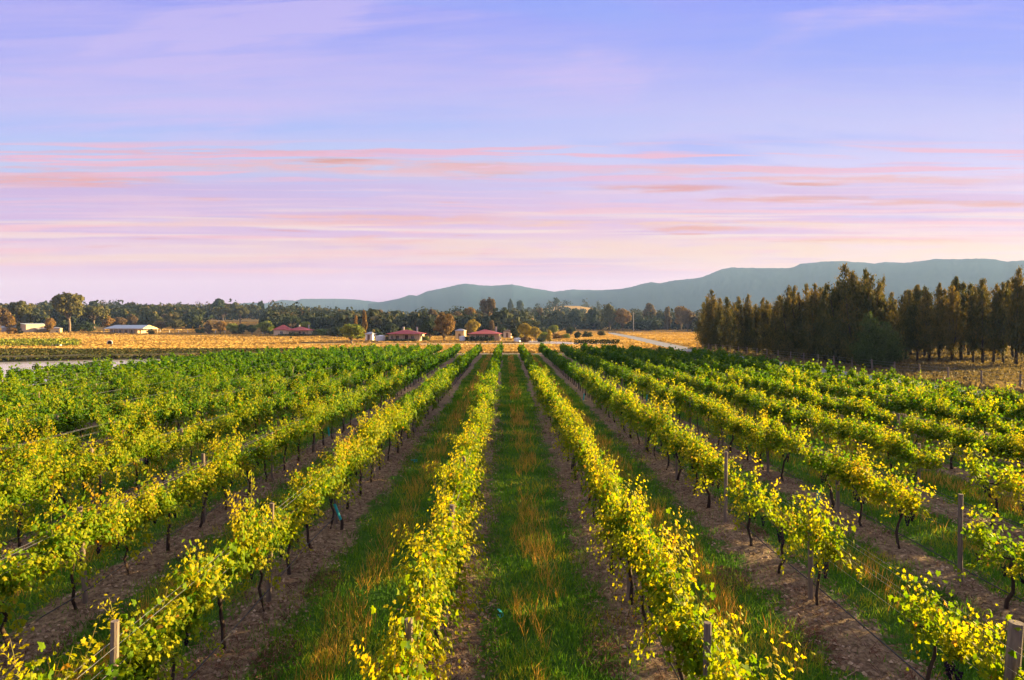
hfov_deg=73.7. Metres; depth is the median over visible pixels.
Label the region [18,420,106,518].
grape vine
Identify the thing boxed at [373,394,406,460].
grape vine
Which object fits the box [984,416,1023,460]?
grape vine
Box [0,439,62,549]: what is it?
grape vine
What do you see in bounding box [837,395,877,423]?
grape vine
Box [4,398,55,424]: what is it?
grape vine
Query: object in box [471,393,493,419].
grape vine
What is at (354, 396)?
grape vine
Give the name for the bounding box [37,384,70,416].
grape vine
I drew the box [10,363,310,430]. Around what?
trellis wire
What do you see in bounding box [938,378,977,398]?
grape vine
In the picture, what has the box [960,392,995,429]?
grape vine
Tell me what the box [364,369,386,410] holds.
grape vine
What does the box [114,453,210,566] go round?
grape vine
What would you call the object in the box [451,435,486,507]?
grape vine
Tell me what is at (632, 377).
grape vine
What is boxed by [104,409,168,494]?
grape vine
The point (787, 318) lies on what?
she oak
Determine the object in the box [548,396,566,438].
grape vine
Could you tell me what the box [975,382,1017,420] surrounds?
grape vine
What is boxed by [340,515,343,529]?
vine stump
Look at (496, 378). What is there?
grape vine
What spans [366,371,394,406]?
grape vine
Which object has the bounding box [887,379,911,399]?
grape vine
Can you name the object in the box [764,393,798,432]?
grape vine
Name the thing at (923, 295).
she oak
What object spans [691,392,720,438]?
grape vine
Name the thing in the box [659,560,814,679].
grape vine
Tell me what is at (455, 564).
grape vine
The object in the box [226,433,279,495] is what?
grape vine
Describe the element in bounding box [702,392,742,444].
grape vine
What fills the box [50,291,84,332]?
broadleaf tree
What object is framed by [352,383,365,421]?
grape vine
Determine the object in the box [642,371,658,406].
grape vine
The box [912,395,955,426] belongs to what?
grape vine
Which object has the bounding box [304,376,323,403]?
grape vine
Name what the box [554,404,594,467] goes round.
grape vine
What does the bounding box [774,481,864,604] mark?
grape vine
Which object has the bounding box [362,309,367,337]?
broadleaf tree
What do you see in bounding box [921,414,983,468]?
grape vine
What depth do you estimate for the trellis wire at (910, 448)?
17.35 m
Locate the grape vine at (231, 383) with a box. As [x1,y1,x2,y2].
[212,373,236,397]
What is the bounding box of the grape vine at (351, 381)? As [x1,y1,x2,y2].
[347,371,361,391]
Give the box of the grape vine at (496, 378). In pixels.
[485,373,499,383]
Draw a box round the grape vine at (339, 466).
[301,427,355,528]
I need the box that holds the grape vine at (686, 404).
[676,382,699,420]
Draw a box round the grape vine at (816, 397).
[802,388,839,418]
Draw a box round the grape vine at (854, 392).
[839,382,867,401]
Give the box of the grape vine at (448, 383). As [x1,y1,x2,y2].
[436,367,452,397]
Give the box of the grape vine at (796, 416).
[775,404,816,440]
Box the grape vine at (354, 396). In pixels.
[342,387,364,427]
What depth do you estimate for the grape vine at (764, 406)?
28.96 m
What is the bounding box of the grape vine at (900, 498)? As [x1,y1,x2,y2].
[870,459,936,548]
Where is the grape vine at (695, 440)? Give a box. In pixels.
[673,421,717,493]
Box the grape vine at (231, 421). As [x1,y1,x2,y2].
[209,399,252,442]
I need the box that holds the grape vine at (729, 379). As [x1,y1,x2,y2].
[724,369,741,388]
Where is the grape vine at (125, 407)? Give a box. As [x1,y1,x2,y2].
[105,398,140,424]
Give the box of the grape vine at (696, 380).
[689,371,710,396]
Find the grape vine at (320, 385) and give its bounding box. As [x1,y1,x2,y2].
[310,374,331,405]
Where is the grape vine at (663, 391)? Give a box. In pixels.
[657,385,681,417]
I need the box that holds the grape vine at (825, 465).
[798,431,875,517]
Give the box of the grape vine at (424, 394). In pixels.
[416,385,429,405]
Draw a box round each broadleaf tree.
[0,307,11,325]
[0,315,16,327]
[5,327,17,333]
[7,300,38,324]
[16,321,23,333]
[44,318,55,333]
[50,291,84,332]
[54,321,71,330]
[71,321,96,331]
[78,305,110,327]
[100,315,115,326]
[114,317,126,324]
[126,314,137,324]
[146,329,154,333]
[148,316,164,323]
[154,321,166,329]
[164,319,184,329]
[194,328,204,332]
[203,321,213,333]
[210,298,224,317]
[213,307,231,320]
[213,321,225,333]
[225,323,238,333]
[231,306,248,322]
[238,324,246,332]
[246,325,256,332]
[255,321,273,334]
[258,300,265,310]
[280,315,300,327]
[288,332,299,335]
[298,321,310,327]
[310,328,319,334]
[317,328,328,334]
[326,328,334,335]
[331,327,341,336]
[338,324,364,343]
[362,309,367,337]
[369,327,382,335]
[383,323,398,333]
[392,310,400,317]
[418,318,438,339]
[427,309,438,314]
[433,312,455,339]
[452,311,460,315]
[464,307,476,315]
[465,319,480,333]
[479,297,495,315]
[489,320,494,330]
[494,327,505,336]
[508,298,513,311]
[509,328,520,337]
[516,300,523,310]
[517,323,531,336]
[519,336,531,341]
[528,326,540,340]
[535,338,545,341]
[537,308,543,319]
[538,331,547,338]
[546,330,551,341]
[547,325,558,334]
[553,310,564,325]
[553,333,563,338]
[554,298,559,305]
[566,327,575,334]
[567,308,582,328]
[574,331,581,338]
[581,331,592,336]
[586,307,600,329]
[600,304,617,329]
[614,308,631,330]
[629,317,661,330]
[642,303,656,317]
[663,306,671,329]
[674,306,686,330]
[679,309,696,330]
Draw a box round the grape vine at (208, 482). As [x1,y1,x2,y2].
[172,454,233,528]
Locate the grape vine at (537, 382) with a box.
[532,373,547,396]
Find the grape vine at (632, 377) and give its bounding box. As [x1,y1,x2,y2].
[623,369,639,390]
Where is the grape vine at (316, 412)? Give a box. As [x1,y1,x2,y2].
[299,391,326,451]
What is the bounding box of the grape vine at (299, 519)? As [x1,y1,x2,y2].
[257,483,319,574]
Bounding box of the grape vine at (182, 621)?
[104,546,237,679]
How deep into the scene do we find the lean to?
282.86 m
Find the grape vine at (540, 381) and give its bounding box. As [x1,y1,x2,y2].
[534,376,561,404]
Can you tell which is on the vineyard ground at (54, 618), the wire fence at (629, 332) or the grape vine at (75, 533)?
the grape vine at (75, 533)
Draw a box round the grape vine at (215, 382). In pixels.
[207,369,231,392]
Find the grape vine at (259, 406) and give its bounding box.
[239,389,277,437]
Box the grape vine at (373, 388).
[364,377,379,413]
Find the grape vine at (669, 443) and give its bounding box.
[654,417,695,479]
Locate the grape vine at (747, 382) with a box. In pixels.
[741,374,755,392]
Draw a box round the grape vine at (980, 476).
[952,440,1023,525]
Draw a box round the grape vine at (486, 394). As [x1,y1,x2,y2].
[474,383,498,419]
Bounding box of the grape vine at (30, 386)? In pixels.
[20,382,46,399]
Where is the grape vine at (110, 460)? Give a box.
[72,433,135,506]
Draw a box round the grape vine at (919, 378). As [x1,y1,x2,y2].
[916,369,930,389]
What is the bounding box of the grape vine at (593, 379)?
[583,368,602,402]
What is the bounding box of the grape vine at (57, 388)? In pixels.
[36,380,69,400]
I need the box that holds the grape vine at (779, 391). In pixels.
[766,376,790,403]
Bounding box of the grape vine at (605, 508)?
[584,463,640,573]
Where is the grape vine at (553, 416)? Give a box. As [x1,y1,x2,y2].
[546,401,571,444]
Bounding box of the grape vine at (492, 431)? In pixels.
[464,404,500,444]
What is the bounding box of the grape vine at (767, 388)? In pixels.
[760,374,779,400]
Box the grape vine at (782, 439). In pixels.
[756,407,810,480]
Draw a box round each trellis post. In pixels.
[77,506,88,603]
[90,448,94,503]
[110,619,118,679]
[180,429,182,472]
[201,453,206,522]
[266,503,273,601]
[270,432,273,479]
[333,452,337,523]
[372,446,375,478]
[405,617,412,665]
[450,504,453,590]
[627,501,631,600]
[645,413,646,449]
[675,434,677,478]
[689,397,690,428]
[703,621,711,676]
[721,411,723,445]
[723,451,727,521]
[766,431,769,472]
[808,505,812,599]
[835,446,839,513]
[897,413,899,440]
[917,443,920,491]
[957,494,962,584]
[985,433,987,478]
[1003,620,1023,679]
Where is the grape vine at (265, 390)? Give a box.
[254,381,271,401]
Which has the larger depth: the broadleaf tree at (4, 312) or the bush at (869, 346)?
the broadleaf tree at (4, 312)
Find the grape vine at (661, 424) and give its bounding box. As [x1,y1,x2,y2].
[644,392,678,469]
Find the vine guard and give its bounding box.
[333,504,341,519]
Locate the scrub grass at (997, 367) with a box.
[688,347,1023,395]
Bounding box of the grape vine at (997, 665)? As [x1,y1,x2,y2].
[954,603,1023,679]
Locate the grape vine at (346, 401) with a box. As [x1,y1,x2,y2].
[328,382,357,432]
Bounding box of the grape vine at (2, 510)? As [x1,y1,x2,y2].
[0,493,12,521]
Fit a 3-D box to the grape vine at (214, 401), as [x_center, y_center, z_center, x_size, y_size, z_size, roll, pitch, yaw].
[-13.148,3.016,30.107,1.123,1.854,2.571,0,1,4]
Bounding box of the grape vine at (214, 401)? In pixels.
[194,388,228,421]
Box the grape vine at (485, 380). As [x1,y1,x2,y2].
[476,374,500,403]
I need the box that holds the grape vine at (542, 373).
[532,364,546,391]
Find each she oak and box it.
[692,302,705,347]
[693,289,718,348]
[707,298,725,348]
[715,296,733,350]
[723,296,743,350]
[732,294,756,352]
[747,297,764,353]
[754,299,771,354]
[762,295,782,355]
[768,285,796,356]
[777,285,799,357]
[784,283,822,358]
[794,283,823,360]
[811,263,876,363]
[813,283,831,361]
[814,281,842,363]
[826,270,883,364]
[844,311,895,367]
[856,267,886,322]
[860,283,908,348]
[877,321,908,367]
[883,291,909,353]
[896,289,909,336]
[896,289,914,358]
[903,285,923,360]
[912,289,949,360]
[918,284,935,355]
[930,282,950,359]
[935,286,968,361]
[941,276,969,359]
[942,279,962,355]
[961,282,973,354]
[962,284,980,361]
[963,278,994,362]
[976,283,1008,362]
[984,286,991,356]
[986,282,1014,362]
[991,280,1010,355]
[995,265,1023,364]
[1004,280,1014,356]
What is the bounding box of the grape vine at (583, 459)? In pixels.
[565,433,608,506]
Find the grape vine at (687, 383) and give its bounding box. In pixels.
[682,371,697,389]
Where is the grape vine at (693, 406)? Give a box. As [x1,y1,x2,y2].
[684,390,710,431]
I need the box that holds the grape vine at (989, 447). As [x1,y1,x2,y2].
[949,418,1023,473]
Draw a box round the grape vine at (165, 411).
[145,390,187,439]
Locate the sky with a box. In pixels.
[0,0,1023,306]
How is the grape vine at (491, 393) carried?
on the vineyard ground at (54, 618)
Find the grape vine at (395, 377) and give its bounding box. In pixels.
[387,365,401,391]
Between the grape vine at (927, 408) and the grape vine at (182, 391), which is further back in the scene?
the grape vine at (182, 391)
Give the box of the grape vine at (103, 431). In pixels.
[94,407,138,446]
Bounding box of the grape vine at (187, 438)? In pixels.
[166,408,213,469]
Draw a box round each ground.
[0,306,1008,676]
[0,354,1023,679]
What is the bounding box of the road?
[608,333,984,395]
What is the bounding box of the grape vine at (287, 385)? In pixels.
[277,375,294,395]
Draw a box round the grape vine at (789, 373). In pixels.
[783,365,803,383]
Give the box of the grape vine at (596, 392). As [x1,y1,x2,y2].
[587,377,613,409]
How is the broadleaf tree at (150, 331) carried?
on the ground at (422, 344)
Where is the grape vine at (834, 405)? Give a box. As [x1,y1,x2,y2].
[822,393,853,422]
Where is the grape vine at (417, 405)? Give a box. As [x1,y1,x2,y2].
[404,390,427,432]
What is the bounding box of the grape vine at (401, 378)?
[388,365,408,395]
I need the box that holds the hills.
[241,299,376,310]
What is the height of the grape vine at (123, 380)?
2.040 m
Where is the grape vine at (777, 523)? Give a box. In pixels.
[761,477,821,573]
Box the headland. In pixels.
[433,353,588,353]
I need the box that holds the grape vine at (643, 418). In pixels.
[629,397,664,451]
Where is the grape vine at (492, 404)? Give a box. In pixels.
[477,382,498,410]
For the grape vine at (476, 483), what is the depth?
15.37 m
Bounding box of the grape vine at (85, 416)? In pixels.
[59,396,109,445]
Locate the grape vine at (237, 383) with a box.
[227,372,250,390]
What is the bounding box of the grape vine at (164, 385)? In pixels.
[152,377,172,395]
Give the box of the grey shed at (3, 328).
[1,326,15,331]
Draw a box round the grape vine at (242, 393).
[227,384,254,413]
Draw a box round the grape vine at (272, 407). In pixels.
[252,393,281,432]
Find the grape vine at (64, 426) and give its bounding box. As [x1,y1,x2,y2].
[27,407,91,447]
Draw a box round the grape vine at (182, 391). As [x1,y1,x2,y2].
[163,380,189,400]
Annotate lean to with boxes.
[51,327,61,332]
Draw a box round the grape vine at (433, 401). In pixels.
[417,380,439,417]
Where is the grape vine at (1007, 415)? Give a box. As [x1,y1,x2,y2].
[983,392,1023,430]
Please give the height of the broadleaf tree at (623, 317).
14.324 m
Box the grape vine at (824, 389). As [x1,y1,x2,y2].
[814,378,836,401]
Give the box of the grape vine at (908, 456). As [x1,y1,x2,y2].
[876,425,952,491]
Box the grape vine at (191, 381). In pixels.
[179,374,195,386]
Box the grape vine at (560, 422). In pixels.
[556,406,579,460]
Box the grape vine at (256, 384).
[239,373,266,401]
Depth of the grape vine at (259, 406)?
27.18 m
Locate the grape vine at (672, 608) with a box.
[621,506,721,679]
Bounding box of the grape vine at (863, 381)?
[854,371,886,390]
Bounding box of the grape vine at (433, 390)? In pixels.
[418,382,437,414]
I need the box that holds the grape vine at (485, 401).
[466,395,494,430]
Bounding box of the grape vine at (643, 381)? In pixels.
[637,372,655,402]
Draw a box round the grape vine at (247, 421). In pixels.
[222,389,264,444]
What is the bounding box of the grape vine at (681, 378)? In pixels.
[675,370,688,388]
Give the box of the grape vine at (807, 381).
[793,369,812,392]
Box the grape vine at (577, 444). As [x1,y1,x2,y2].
[567,425,598,491]
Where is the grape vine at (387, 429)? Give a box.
[373,410,398,469]
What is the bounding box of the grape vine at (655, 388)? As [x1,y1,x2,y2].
[645,377,668,404]
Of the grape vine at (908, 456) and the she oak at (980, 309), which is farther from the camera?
the she oak at (980, 309)
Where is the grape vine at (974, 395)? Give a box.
[963,388,992,403]
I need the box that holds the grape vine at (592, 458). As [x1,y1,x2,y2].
[575,427,618,518]
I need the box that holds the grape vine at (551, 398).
[542,384,563,428]
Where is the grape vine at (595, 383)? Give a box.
[589,374,604,388]
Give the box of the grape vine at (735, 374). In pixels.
[729,368,750,385]
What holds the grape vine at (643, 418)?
on the vineyard ground at (54, 618)
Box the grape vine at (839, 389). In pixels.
[828,375,853,403]
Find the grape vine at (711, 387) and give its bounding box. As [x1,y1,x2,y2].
[700,377,719,400]
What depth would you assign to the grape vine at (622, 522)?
11.10 m
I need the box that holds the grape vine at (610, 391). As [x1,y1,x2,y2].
[598,377,618,417]
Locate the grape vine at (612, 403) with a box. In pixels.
[603,388,620,421]
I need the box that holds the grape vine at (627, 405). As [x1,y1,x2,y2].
[615,392,638,437]
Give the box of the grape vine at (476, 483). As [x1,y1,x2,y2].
[442,450,494,517]
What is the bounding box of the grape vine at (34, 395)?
[14,385,44,409]
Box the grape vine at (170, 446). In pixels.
[143,426,189,482]
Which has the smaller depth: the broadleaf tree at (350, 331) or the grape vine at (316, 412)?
the grape vine at (316, 412)
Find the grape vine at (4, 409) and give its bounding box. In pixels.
[0,396,21,444]
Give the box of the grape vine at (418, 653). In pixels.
[349,593,467,679]
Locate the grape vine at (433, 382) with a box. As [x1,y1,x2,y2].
[421,373,443,410]
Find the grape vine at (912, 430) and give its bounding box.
[894,412,947,451]
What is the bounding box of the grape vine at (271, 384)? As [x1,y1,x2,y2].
[260,373,280,397]
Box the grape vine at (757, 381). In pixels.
[747,370,770,400]
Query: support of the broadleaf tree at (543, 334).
on the ground at (422, 344)
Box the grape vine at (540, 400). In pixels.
[535,382,558,417]
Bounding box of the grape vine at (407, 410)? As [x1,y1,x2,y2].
[389,403,413,445]
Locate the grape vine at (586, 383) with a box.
[583,373,591,400]
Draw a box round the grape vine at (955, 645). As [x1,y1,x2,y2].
[887,566,1002,679]
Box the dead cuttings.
[0,419,1023,679]
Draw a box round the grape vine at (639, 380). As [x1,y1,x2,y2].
[634,368,647,399]
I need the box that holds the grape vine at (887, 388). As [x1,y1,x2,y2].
[871,382,898,400]
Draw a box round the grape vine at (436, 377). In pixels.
[430,373,445,404]
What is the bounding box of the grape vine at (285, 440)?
[267,414,303,469]
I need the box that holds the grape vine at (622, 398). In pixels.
[610,382,636,432]
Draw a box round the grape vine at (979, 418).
[952,395,1006,439]
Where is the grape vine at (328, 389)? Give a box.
[312,372,334,401]
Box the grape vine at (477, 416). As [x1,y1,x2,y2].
[464,400,494,455]
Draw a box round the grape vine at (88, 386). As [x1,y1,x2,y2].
[68,377,102,394]
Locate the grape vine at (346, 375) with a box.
[337,368,351,391]
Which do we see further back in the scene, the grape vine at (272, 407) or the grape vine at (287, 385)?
the grape vine at (287, 385)
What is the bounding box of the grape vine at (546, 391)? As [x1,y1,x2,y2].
[539,382,566,426]
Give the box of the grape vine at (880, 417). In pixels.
[856,397,895,428]
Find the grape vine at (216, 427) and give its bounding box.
[187,413,228,461]
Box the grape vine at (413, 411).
[399,390,422,437]
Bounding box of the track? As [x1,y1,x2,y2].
[299,343,610,344]
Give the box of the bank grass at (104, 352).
[0,348,321,360]
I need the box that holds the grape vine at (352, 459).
[322,436,373,508]
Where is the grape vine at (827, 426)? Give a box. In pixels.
[812,410,854,452]
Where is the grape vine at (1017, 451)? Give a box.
[989,429,1023,488]
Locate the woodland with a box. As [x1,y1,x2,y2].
[0,297,898,335]
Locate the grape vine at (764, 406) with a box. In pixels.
[755,390,781,431]
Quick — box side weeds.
[687,352,1023,409]
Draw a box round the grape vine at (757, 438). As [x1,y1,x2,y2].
[732,420,781,469]
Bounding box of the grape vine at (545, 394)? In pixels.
[539,383,556,421]
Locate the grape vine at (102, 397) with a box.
[84,390,110,422]
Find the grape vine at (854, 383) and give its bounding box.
[845,373,869,391]
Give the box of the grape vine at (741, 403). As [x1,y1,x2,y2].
[729,387,758,416]
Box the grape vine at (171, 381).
[165,370,190,389]
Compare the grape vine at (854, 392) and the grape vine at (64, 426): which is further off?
the grape vine at (854, 392)
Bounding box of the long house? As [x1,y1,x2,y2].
[103,325,157,333]
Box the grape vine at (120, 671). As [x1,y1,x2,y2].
[74,586,191,679]
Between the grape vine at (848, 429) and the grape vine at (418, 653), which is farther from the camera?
the grape vine at (848, 429)
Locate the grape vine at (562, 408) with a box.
[549,393,583,450]
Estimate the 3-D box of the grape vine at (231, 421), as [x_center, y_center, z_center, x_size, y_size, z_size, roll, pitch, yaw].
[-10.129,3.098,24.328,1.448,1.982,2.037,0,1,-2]
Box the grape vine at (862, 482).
[832,454,903,527]
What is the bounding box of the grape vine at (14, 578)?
[0,532,75,650]
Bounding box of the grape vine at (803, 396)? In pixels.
[788,381,815,411]
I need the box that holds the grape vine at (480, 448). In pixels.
[462,423,491,471]
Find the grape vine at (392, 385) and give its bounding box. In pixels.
[386,373,398,399]
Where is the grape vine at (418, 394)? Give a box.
[401,386,429,427]
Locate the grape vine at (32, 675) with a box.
[0,623,110,679]
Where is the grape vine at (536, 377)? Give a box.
[528,368,548,390]
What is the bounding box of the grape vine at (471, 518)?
[425,468,488,573]
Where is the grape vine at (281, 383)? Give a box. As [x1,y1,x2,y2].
[272,374,286,394]
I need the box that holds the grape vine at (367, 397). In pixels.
[354,386,379,416]
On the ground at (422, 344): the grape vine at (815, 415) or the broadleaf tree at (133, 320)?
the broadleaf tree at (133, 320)
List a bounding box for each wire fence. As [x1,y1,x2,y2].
[326,340,488,343]
[577,331,683,332]
[702,343,1022,387]
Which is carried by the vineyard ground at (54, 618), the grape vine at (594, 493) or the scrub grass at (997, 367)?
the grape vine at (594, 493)
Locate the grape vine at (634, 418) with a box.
[623,396,647,444]
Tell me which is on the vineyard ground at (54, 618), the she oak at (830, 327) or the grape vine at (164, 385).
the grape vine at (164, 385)
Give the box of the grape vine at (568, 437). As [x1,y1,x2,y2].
[552,415,595,480]
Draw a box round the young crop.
[0,337,81,345]
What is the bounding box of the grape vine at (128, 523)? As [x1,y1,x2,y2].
[83,466,167,574]
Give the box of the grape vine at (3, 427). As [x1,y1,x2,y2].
[0,413,27,442]
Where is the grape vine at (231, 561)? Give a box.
[162,494,278,652]
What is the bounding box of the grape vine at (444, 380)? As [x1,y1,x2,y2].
[434,371,447,400]
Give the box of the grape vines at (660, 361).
[0,341,1023,623]
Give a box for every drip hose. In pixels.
[0,363,443,641]
[2,366,409,544]
[188,357,476,679]
[435,467,477,669]
[546,357,924,679]
[558,430,679,679]
[562,353,1023,600]
[659,383,1023,525]
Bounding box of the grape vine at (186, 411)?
[161,392,203,430]
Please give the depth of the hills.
3378.34 m
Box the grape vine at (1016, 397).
[1000,384,1023,423]
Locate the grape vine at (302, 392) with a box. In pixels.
[288,376,314,417]
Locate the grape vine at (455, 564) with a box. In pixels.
[388,497,489,673]
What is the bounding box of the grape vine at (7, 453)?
[0,419,52,481]
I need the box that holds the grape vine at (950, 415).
[936,398,973,429]
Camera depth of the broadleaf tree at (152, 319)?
356.04 m
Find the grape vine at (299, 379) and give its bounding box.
[289,370,304,389]
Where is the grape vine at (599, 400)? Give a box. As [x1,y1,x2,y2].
[593,379,618,413]
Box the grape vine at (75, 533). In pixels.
[4,483,126,609]
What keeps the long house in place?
on the ground at (422, 344)
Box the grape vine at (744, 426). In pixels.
[730,411,765,460]
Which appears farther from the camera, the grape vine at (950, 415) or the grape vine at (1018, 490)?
the grape vine at (950, 415)
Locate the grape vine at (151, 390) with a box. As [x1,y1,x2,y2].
[128,378,163,401]
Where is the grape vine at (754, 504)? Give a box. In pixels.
[715,452,769,545]
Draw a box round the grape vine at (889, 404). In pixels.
[873,387,913,422]
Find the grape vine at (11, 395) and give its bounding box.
[0,378,38,408]
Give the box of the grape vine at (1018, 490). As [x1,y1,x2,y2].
[986,458,1023,528]
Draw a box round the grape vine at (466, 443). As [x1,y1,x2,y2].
[445,419,492,485]
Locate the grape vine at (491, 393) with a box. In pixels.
[473,382,499,405]
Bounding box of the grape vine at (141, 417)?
[109,396,164,444]
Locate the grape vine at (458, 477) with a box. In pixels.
[426,440,489,539]
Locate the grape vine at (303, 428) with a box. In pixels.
[277,405,324,460]
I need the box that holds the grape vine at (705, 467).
[678,438,746,507]
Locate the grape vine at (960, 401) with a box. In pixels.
[939,387,978,410]
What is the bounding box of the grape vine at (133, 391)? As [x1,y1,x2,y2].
[120,378,149,401]
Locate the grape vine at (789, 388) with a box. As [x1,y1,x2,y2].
[777,378,802,409]
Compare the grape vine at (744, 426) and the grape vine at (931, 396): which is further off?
the grape vine at (931, 396)
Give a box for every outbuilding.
[365,332,376,339]
[455,329,466,338]
[503,330,511,337]
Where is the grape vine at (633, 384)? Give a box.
[629,373,639,394]
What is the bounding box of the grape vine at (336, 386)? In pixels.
[321,376,344,398]
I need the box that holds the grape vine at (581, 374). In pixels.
[576,368,590,395]
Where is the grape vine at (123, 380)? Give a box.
[109,369,132,395]
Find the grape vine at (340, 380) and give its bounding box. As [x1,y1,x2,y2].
[331,371,348,392]
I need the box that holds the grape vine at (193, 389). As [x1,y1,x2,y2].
[172,380,202,405]
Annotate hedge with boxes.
[278,334,311,335]
[385,339,416,341]
[465,336,494,341]
[574,339,619,343]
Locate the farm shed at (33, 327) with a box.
[20,323,48,331]
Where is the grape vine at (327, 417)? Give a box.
[312,398,341,444]
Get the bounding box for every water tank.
[376,335,384,340]
[459,336,466,340]
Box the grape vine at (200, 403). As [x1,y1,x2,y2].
[189,387,215,422]
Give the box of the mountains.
[368,258,1023,314]
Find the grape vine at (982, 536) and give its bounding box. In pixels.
[954,503,1023,608]
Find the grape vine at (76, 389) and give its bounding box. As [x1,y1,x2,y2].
[60,382,86,406]
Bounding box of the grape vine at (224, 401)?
[216,387,235,411]
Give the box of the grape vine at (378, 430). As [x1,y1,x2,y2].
[355,402,388,482]
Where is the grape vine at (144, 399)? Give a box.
[131,387,159,413]
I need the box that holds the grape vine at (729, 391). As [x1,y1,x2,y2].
[717,377,742,411]
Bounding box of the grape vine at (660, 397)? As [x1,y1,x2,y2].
[651,384,677,406]
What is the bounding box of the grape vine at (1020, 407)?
[1010,398,1023,422]
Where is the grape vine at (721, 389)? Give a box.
[712,383,736,403]
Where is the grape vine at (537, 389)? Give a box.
[532,375,554,408]
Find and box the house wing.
[272,325,291,334]
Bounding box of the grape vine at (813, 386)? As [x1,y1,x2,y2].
[806,377,825,397]
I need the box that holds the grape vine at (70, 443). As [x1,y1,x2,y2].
[25,414,86,476]
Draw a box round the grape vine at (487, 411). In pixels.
[469,398,500,436]
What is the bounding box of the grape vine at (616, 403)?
[612,390,626,426]
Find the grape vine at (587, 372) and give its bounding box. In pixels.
[580,366,595,397]
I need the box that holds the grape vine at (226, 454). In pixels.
[200,422,254,509]
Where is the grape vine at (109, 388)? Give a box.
[93,377,117,406]
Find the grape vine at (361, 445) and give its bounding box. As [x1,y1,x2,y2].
[340,418,384,501]
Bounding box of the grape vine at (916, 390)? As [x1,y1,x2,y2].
[902,381,931,415]
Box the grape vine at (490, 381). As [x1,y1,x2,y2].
[477,371,502,401]
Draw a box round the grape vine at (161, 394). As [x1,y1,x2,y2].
[137,387,176,412]
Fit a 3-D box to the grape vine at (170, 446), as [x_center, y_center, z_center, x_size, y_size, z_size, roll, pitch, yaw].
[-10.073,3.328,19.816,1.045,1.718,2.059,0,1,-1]
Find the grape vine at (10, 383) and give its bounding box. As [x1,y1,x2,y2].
[0,372,30,395]
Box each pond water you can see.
[0,359,171,384]
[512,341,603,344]
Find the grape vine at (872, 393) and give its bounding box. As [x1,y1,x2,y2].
[851,383,890,411]
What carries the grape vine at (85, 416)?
on the vineyard ground at (54, 618)
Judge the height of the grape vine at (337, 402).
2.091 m
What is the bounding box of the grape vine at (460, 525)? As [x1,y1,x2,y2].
[415,483,482,636]
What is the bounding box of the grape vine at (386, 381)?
[376,376,397,403]
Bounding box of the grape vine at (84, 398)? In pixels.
[64,384,93,410]
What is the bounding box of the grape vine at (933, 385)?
[919,378,954,397]
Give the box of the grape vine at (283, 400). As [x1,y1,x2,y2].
[262,384,298,425]
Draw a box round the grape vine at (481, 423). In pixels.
[455,412,491,452]
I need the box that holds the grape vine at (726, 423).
[707,405,747,452]
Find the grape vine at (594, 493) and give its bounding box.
[578,449,631,545]
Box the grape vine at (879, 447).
[851,420,916,476]
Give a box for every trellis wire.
[1,377,392,570]
[2,353,387,457]
[5,351,420,503]
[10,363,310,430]
[12,348,361,420]
[64,391,424,679]
[396,399,485,679]
[557,405,723,672]
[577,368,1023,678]
[631,352,1014,447]
[656,370,1021,493]
[664,386,1023,556]
[698,360,1020,427]
[780,368,1014,417]
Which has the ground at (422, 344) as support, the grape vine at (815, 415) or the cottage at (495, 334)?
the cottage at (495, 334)
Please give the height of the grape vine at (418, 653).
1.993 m
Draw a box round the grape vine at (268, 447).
[243,416,294,481]
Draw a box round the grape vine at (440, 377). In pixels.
[428,369,449,403]
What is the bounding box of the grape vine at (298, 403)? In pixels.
[273,388,304,422]
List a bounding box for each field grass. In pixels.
[0,329,709,353]
[103,321,697,333]
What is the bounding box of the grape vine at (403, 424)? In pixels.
[390,400,416,452]
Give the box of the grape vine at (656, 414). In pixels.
[640,390,672,458]
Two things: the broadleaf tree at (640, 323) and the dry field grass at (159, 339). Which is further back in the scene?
the broadleaf tree at (640, 323)
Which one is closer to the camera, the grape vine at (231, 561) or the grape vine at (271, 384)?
the grape vine at (231, 561)
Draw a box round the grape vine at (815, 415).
[798,400,833,452]
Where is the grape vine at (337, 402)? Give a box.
[317,389,344,438]
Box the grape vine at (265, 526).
[224,470,297,610]
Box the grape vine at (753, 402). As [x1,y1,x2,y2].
[738,387,766,422]
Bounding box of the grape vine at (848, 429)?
[825,412,890,464]
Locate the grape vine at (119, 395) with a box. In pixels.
[99,385,130,405]
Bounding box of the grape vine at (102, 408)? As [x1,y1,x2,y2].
[86,396,125,423]
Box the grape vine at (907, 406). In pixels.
[890,381,936,424]
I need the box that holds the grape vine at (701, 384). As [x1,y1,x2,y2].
[693,375,718,399]
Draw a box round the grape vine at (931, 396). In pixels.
[919,387,954,406]
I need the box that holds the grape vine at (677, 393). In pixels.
[667,378,687,421]
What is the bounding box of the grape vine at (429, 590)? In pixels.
[375,536,470,678]
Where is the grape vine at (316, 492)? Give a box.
[282,462,349,548]
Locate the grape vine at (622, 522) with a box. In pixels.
[586,472,675,604]
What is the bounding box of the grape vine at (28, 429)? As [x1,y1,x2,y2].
[0,409,54,449]
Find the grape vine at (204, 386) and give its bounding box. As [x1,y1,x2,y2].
[196,373,217,397]
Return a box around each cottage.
[288,325,313,334]
[387,327,425,340]
[468,327,502,340]
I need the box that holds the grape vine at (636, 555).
[597,496,691,646]
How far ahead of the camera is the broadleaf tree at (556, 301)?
897.98 m

